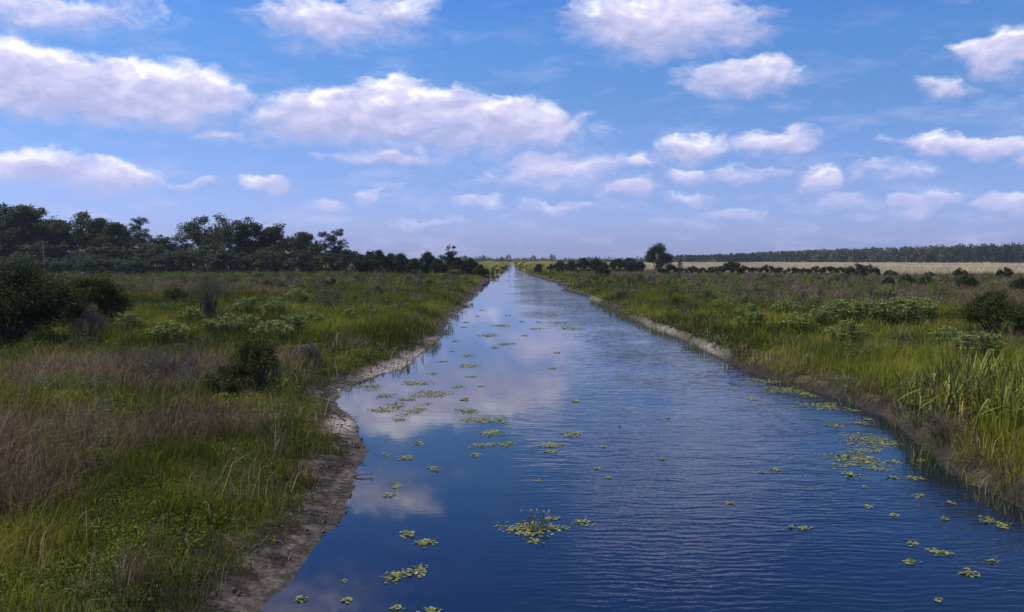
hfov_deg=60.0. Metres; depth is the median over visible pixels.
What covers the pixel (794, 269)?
bush
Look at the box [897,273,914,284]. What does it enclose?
dark bush
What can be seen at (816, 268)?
bush
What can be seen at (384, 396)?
pad patch
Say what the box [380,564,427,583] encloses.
pad patch
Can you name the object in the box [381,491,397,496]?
pad patch
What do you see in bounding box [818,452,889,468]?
pad patch
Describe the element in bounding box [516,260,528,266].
yellow bush
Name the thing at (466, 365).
pad patch
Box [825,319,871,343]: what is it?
pale shrub
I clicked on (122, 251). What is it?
understory tree
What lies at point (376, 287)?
willow shrub
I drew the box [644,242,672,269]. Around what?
tree
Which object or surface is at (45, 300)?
bush
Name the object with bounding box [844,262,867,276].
dark bush
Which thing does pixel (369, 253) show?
dark bush
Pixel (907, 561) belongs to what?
pad patch
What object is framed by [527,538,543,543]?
pad patch
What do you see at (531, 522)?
water plant
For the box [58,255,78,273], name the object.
willow bush
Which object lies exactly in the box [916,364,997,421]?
reed clump
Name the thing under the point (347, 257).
palm tree
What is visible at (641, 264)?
dark bush
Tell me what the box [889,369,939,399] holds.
reed clump
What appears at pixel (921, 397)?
reed clump
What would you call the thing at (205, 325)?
pale shrub
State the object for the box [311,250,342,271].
understory tree
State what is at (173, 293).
dark bush
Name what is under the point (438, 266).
dark bush
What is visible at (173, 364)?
dead brush
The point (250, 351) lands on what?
dark shrub
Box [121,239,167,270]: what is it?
understory tree
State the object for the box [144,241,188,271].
understory tree
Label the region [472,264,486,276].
dark bush
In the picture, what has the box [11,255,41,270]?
willow bush
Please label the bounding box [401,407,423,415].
pad patch
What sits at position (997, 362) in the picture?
reed clump
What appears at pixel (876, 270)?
dark bush
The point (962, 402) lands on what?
reed clump
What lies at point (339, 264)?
palm tree
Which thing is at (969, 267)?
straw grass
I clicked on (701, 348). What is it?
shore reeds
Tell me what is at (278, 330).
pale shrub
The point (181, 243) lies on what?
oak tree
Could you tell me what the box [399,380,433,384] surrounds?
pad patch
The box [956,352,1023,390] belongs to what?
reed clump
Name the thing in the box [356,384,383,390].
pad patch
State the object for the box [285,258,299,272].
palm tree
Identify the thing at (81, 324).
withered bush
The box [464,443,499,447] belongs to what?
pad patch
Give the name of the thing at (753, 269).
bush
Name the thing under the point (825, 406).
pad patch
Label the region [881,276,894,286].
dark bush
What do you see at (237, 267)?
understory tree
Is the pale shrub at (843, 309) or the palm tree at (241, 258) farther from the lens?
the palm tree at (241, 258)
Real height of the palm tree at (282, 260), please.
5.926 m
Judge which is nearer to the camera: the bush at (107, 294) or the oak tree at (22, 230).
the bush at (107, 294)
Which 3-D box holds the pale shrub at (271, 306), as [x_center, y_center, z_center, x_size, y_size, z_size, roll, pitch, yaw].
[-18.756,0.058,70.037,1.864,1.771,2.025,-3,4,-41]
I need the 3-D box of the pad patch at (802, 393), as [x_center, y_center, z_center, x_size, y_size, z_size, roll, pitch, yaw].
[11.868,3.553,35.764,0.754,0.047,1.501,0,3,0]
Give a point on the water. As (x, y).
(674, 532)
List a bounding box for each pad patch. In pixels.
[295,595,307,602]
[341,597,351,602]
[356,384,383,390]
[367,402,407,412]
[373,394,392,398]
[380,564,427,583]
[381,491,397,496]
[390,604,403,609]
[396,455,412,459]
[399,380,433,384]
[400,530,414,538]
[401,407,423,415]
[406,389,458,397]
[412,538,437,547]
[416,606,441,611]
[454,408,476,413]
[459,364,476,367]
[464,415,507,423]
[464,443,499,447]
[477,333,495,336]
[481,429,507,435]
[493,441,514,447]
[494,520,552,537]
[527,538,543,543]
[538,442,563,446]
[545,516,560,519]
[547,524,569,530]
[558,431,581,436]
[571,516,595,525]
[762,386,802,393]
[792,402,838,410]
[797,525,812,529]
[799,391,817,396]
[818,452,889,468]
[838,432,909,446]
[841,471,860,476]
[847,446,883,453]
[865,465,893,471]
[900,476,922,479]
[902,558,920,563]
[906,540,918,545]
[925,547,954,556]
[958,567,979,576]
[979,515,1013,528]
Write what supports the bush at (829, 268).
on the ground at (260, 585)
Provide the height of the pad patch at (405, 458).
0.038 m
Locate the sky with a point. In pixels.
(562, 129)
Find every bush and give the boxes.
[0,251,92,344]
[0,255,17,271]
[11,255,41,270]
[36,257,65,273]
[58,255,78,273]
[59,270,137,324]
[69,303,106,335]
[74,255,106,274]
[100,257,125,273]
[120,255,149,275]
[160,285,189,301]
[260,280,273,286]
[275,281,286,287]
[323,277,337,284]
[352,253,372,272]
[364,249,381,272]
[369,250,391,273]
[385,252,401,270]
[391,252,410,273]
[405,258,424,273]
[418,252,437,273]
[428,258,448,273]
[448,257,468,274]
[461,257,478,274]
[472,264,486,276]
[483,269,489,277]
[490,265,499,272]
[494,263,504,269]
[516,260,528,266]
[534,263,541,272]
[552,260,564,271]
[563,259,576,271]
[575,257,593,271]
[590,258,601,270]
[594,264,610,275]
[600,262,609,270]
[608,258,624,271]
[621,257,638,271]
[635,260,645,270]
[657,263,680,274]
[684,265,697,273]
[697,267,708,273]
[707,266,723,273]
[719,260,746,274]
[748,266,762,273]
[758,264,774,274]
[773,267,787,273]
[787,267,799,274]
[797,267,811,273]
[810,265,826,273]
[819,266,835,274]
[834,266,846,273]
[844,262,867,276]
[861,264,880,275]
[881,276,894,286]
[883,269,897,276]
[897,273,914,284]
[916,275,935,285]
[925,271,937,276]
[952,268,968,276]
[953,286,1023,334]
[955,274,981,288]
[995,266,1014,276]
[1008,276,1023,289]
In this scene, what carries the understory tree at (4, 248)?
on the ground at (260, 585)
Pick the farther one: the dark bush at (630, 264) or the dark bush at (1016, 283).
the dark bush at (630, 264)
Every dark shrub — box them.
[200,357,255,394]
[216,313,286,393]
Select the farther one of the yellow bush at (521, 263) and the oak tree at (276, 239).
the yellow bush at (521, 263)
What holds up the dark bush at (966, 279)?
on the ground at (260, 585)
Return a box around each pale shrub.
[112,311,141,329]
[147,319,190,340]
[175,305,203,321]
[194,319,227,335]
[217,313,244,334]
[232,296,262,314]
[233,314,265,334]
[248,320,293,339]
[264,296,286,313]
[276,313,306,331]
[284,288,310,304]
[298,311,327,323]
[341,307,357,318]
[710,299,732,308]
[733,303,765,317]
[735,311,768,327]
[771,299,806,314]
[778,311,820,331]
[802,308,838,326]
[818,299,859,319]
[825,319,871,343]
[846,298,890,323]
[867,299,912,324]
[873,285,895,298]
[886,294,932,321]
[904,297,940,318]
[925,325,969,344]
[948,330,1007,359]
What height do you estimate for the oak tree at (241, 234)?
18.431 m
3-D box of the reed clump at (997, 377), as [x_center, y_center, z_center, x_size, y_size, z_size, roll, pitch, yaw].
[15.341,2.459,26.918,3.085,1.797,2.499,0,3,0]
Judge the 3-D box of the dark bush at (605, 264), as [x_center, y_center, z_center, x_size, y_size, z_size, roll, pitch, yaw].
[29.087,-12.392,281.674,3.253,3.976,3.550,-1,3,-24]
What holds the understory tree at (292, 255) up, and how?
on the ground at (260, 585)
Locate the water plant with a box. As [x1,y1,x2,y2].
[519,509,549,530]
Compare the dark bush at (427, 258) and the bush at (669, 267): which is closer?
the bush at (669, 267)
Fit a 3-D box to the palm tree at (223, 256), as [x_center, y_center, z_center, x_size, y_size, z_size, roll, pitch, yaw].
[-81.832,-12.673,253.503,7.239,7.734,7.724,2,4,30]
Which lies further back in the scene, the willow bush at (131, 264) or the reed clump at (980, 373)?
the willow bush at (131, 264)
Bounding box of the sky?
[0,0,1023,258]
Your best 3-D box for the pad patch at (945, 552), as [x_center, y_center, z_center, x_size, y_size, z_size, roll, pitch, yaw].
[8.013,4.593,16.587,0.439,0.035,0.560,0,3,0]
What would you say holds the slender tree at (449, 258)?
on the ground at (260, 585)
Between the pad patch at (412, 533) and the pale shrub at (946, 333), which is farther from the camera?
the pale shrub at (946, 333)
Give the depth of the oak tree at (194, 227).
292.07 m
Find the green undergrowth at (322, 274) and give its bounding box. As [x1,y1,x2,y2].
[4,267,1023,466]
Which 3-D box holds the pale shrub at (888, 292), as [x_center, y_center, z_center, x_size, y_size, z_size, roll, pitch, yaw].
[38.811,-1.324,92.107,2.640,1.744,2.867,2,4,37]
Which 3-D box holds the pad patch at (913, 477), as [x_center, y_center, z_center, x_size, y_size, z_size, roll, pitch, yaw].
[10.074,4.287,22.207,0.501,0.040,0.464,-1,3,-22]
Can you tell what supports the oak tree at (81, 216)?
on the ground at (260, 585)
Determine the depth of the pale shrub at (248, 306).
67.92 m
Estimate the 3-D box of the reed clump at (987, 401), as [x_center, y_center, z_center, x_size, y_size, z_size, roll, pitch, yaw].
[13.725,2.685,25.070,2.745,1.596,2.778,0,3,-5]
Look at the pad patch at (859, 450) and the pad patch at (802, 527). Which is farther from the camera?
the pad patch at (859, 450)
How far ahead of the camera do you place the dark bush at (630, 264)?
280.90 m
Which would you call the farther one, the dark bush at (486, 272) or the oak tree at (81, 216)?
the oak tree at (81, 216)
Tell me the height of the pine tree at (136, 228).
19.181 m
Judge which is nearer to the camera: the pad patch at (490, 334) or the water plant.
the water plant
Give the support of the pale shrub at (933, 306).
on the ground at (260, 585)
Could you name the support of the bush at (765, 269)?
on the ground at (260, 585)
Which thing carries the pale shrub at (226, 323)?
on the ground at (260, 585)
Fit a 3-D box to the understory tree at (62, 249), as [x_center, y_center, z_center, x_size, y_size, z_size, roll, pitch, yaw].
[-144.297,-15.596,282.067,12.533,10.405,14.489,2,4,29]
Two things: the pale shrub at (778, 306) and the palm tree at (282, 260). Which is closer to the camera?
the pale shrub at (778, 306)
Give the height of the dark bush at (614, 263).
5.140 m
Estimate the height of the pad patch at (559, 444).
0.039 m
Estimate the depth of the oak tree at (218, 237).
286.40 m
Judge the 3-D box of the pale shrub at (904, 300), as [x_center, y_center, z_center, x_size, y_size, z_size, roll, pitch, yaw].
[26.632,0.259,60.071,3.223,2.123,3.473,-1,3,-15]
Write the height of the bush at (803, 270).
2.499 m
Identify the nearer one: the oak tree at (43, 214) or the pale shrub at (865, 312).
the pale shrub at (865, 312)
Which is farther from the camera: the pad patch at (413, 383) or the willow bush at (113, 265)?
the willow bush at (113, 265)
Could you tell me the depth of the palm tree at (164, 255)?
259.32 m
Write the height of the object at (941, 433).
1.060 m
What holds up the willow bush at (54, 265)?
on the ground at (260, 585)
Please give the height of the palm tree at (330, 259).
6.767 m
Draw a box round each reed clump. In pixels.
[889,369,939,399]
[890,364,947,405]
[895,368,966,415]
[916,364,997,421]
[919,341,990,386]
[928,347,1003,397]
[934,369,1023,424]
[951,373,1023,427]
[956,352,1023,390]
[972,375,1023,434]
[975,347,1023,380]
[978,358,1023,400]
[1001,356,1023,388]
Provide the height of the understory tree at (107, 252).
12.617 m
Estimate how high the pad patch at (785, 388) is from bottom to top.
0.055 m
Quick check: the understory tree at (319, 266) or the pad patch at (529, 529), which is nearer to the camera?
the pad patch at (529, 529)
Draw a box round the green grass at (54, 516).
[0,266,1023,611]
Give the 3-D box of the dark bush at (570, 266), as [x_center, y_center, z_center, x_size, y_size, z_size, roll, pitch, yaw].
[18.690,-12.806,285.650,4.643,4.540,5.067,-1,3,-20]
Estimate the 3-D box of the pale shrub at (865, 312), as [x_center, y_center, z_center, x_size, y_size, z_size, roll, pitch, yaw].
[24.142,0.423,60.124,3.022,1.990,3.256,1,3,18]
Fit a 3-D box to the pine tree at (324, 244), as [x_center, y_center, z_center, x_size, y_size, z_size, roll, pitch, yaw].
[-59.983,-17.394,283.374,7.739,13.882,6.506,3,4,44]
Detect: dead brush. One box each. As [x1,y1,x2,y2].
[97,343,159,372]
[114,332,216,380]
[168,355,223,383]
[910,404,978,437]
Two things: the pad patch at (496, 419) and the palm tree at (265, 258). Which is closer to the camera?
the pad patch at (496, 419)
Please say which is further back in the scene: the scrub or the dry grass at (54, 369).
the scrub
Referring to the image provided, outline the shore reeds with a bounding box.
[362,298,1022,522]
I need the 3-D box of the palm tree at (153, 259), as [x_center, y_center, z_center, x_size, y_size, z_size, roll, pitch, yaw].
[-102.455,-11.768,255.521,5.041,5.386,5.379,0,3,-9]
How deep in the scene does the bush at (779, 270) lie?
232.40 m
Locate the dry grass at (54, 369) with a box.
[0,267,1023,611]
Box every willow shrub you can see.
[309,288,346,306]
[364,283,383,296]
[697,289,716,303]
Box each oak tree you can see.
[0,202,11,245]
[0,203,61,254]
[25,205,69,245]
[48,218,79,252]
[54,210,90,248]
[68,216,119,268]
[99,221,144,248]
[139,235,176,266]
[165,227,196,249]
[176,215,223,268]
[198,213,255,250]
[216,216,285,270]
[255,227,295,248]
[283,231,314,270]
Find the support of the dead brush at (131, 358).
on the ground at (260, 585)
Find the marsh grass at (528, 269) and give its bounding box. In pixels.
[155,260,634,274]
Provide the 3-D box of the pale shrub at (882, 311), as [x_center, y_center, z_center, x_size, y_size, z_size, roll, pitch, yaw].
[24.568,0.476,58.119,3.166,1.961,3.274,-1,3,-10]
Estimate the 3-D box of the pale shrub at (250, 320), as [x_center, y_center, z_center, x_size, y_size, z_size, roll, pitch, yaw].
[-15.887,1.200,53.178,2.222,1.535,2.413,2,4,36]
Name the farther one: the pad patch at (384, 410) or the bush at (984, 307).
the bush at (984, 307)
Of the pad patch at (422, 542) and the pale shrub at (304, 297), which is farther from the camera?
the pale shrub at (304, 297)
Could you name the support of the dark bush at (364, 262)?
on the ground at (260, 585)
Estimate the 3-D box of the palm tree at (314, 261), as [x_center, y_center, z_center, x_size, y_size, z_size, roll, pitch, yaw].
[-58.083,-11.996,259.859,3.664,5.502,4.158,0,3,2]
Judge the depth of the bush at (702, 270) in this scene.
233.30 m
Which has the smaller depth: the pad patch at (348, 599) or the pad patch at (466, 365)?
the pad patch at (348, 599)
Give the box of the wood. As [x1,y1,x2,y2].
[672,242,1023,262]
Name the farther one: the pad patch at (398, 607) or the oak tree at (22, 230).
the oak tree at (22, 230)
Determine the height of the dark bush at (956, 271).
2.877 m
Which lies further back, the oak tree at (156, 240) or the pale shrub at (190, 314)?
the oak tree at (156, 240)
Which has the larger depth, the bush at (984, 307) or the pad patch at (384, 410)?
the bush at (984, 307)
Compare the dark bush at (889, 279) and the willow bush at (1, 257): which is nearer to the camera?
the dark bush at (889, 279)
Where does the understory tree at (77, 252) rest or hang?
on the ground at (260, 585)
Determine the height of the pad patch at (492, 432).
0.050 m
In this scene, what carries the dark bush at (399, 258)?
on the ground at (260, 585)
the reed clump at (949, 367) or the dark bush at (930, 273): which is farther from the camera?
the dark bush at (930, 273)
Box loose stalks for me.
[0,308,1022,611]
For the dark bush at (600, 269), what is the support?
on the ground at (260, 585)
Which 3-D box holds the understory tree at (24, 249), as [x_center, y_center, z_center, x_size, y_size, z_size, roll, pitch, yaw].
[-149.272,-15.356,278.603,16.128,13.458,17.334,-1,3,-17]
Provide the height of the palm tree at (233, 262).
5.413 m
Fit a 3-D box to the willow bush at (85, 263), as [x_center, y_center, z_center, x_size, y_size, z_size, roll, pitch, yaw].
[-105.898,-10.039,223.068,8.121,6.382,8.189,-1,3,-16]
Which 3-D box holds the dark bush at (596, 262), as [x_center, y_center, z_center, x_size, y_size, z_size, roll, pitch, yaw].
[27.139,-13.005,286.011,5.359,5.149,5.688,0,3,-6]
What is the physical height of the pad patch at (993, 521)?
0.042 m
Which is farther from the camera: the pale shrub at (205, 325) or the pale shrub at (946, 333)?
the pale shrub at (205, 325)
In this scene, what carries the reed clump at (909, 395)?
on the ground at (260, 585)
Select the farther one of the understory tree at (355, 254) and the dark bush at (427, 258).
the understory tree at (355, 254)
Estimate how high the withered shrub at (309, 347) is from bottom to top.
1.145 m
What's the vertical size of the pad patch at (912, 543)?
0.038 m
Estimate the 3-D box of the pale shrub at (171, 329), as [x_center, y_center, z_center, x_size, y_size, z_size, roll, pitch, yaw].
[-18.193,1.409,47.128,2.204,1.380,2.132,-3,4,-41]
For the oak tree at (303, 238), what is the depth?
285.80 m
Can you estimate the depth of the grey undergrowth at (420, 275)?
124.54 m
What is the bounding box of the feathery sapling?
[187,264,226,318]
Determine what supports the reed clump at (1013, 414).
on the ground at (260, 585)
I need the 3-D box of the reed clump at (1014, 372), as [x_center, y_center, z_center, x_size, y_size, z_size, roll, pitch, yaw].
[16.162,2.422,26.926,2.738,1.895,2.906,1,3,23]
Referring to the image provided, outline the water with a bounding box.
[260,264,1023,611]
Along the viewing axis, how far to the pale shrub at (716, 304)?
77.84 m
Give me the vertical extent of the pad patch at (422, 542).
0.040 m
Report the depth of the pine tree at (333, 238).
278.15 m
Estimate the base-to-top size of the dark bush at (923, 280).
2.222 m
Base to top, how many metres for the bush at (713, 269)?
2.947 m
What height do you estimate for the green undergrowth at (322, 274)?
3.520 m
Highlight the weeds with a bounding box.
[0,330,1023,611]
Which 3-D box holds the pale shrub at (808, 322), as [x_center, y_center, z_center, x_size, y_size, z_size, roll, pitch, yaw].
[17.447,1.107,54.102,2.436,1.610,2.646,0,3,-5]
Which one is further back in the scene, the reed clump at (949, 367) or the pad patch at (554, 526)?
the reed clump at (949, 367)
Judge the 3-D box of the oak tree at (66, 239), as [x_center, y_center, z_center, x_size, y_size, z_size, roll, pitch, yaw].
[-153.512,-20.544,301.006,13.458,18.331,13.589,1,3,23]
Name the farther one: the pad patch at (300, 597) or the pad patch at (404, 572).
the pad patch at (404, 572)
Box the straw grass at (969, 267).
[95,262,1023,274]
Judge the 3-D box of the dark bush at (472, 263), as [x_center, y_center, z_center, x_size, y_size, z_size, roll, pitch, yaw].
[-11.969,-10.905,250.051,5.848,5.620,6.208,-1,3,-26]
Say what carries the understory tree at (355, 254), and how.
on the ground at (260, 585)
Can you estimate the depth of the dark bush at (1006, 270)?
187.69 m
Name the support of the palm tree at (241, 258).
on the ground at (260, 585)
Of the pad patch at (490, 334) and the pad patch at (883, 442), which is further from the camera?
the pad patch at (490, 334)
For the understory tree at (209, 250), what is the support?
on the ground at (260, 585)
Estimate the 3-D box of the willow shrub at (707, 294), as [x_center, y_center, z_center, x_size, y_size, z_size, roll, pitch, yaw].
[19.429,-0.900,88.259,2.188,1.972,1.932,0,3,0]
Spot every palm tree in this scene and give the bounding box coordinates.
[134,248,151,272]
[149,256,164,271]
[156,252,175,272]
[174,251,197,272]
[214,249,237,273]
[228,257,240,271]
[235,252,249,271]
[257,250,275,271]
[276,255,289,271]
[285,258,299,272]
[295,248,315,272]
[307,257,319,272]
[320,253,340,271]
[334,260,345,271]
[339,250,354,271]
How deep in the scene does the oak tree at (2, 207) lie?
296.80 m
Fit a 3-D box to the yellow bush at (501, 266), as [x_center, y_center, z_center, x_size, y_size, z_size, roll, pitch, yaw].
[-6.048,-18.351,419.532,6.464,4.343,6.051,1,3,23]
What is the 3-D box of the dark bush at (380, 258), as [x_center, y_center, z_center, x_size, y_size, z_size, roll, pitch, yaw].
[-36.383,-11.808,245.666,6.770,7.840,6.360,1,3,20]
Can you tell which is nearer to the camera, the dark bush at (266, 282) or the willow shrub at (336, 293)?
the willow shrub at (336, 293)
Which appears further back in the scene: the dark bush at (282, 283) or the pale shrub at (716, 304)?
the dark bush at (282, 283)
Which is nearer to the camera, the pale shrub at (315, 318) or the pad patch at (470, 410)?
the pad patch at (470, 410)
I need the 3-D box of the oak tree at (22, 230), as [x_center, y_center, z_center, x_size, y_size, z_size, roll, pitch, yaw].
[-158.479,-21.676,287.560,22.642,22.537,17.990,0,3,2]
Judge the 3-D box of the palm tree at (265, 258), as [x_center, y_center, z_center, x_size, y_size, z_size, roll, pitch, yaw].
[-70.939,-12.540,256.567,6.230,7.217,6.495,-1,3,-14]
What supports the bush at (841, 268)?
on the ground at (260, 585)
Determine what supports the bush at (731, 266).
on the ground at (260, 585)
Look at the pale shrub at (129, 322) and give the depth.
51.96 m
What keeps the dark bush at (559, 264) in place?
on the ground at (260, 585)
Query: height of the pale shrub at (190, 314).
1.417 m
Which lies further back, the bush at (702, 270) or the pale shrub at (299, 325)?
the bush at (702, 270)
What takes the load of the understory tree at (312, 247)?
on the ground at (260, 585)
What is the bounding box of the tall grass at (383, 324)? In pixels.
[3,270,1023,461]
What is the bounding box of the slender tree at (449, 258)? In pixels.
[438,244,457,272]
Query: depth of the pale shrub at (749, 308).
65.86 m
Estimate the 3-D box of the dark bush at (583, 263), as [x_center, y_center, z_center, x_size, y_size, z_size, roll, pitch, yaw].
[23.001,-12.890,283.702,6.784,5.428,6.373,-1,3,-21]
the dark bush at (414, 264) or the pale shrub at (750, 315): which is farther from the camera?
the dark bush at (414, 264)
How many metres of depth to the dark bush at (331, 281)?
137.80 m
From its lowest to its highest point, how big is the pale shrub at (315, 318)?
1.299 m
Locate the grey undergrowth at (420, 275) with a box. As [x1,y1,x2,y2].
[20,267,1010,379]
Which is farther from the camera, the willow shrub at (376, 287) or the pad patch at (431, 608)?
the willow shrub at (376, 287)
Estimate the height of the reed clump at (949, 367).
1.995 m
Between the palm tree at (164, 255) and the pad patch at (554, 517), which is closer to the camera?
the pad patch at (554, 517)
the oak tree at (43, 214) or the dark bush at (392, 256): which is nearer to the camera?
the dark bush at (392, 256)
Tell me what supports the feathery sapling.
on the ground at (260, 585)
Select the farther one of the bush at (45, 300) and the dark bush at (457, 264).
the dark bush at (457, 264)
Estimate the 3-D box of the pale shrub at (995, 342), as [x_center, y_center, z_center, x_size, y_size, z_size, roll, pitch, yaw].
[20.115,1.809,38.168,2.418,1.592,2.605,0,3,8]
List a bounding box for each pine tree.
[128,217,154,248]
[313,231,335,266]
[325,228,349,271]
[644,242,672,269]
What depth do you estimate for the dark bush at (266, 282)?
127.56 m
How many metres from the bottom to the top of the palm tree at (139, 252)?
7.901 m
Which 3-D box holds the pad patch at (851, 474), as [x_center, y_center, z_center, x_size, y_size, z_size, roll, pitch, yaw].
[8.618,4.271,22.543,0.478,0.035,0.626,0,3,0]
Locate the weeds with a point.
(236, 396)
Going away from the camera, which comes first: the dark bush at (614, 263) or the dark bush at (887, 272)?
the dark bush at (887, 272)
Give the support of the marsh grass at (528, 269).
on the ground at (260, 585)
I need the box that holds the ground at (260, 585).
[0,259,1023,611]
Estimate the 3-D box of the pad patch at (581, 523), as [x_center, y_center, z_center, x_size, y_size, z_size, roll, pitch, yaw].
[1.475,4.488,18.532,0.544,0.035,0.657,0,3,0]
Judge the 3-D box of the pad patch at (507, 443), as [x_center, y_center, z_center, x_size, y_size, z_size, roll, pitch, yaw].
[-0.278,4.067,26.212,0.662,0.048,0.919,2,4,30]
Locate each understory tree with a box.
[0,242,17,269]
[10,236,63,270]
[33,241,76,270]
[69,247,84,271]
[72,238,119,271]
[98,244,138,267]
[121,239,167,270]
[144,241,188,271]
[166,246,202,271]
[182,241,228,271]
[209,243,248,271]
[228,240,268,271]
[246,244,294,271]
[278,245,308,271]
[285,239,322,271]
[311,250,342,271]
[326,242,360,271]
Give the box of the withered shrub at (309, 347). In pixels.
[292,341,321,361]
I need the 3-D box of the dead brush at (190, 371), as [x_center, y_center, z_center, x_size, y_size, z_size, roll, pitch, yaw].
[-11.697,2.453,33.185,2.428,1.270,2.479,0,3,8]
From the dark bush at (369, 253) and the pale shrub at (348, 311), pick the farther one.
the dark bush at (369, 253)
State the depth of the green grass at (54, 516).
20.83 m
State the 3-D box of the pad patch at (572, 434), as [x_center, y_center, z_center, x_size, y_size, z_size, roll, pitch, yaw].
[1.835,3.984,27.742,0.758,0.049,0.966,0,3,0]
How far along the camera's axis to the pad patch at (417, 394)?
35.99 m
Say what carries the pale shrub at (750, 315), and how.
on the ground at (260, 585)
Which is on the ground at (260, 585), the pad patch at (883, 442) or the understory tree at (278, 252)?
the understory tree at (278, 252)
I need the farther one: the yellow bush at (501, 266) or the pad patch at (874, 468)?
the yellow bush at (501, 266)
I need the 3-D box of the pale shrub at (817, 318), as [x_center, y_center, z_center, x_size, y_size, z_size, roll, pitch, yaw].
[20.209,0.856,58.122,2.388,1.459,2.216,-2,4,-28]
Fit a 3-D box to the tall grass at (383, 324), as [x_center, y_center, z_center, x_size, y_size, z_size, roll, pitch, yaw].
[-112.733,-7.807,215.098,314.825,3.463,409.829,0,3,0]
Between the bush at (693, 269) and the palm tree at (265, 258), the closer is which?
the bush at (693, 269)
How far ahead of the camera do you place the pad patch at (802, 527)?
18.06 m
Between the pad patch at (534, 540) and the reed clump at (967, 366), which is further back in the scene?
the reed clump at (967, 366)
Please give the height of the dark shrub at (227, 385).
1.599 m
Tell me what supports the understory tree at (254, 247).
on the ground at (260, 585)
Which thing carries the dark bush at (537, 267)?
on the ground at (260, 585)
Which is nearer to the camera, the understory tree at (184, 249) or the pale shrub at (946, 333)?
the pale shrub at (946, 333)
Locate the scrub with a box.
[351,256,971,261]
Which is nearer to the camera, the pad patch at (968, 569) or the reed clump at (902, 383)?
the pad patch at (968, 569)
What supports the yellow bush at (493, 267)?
on the ground at (260, 585)
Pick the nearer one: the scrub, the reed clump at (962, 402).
the reed clump at (962, 402)
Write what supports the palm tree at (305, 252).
on the ground at (260, 585)
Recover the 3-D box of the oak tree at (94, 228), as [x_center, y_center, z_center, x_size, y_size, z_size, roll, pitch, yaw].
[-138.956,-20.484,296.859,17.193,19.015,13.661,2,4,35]
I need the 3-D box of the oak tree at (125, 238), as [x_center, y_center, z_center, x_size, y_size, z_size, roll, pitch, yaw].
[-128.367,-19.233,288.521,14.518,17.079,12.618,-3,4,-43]

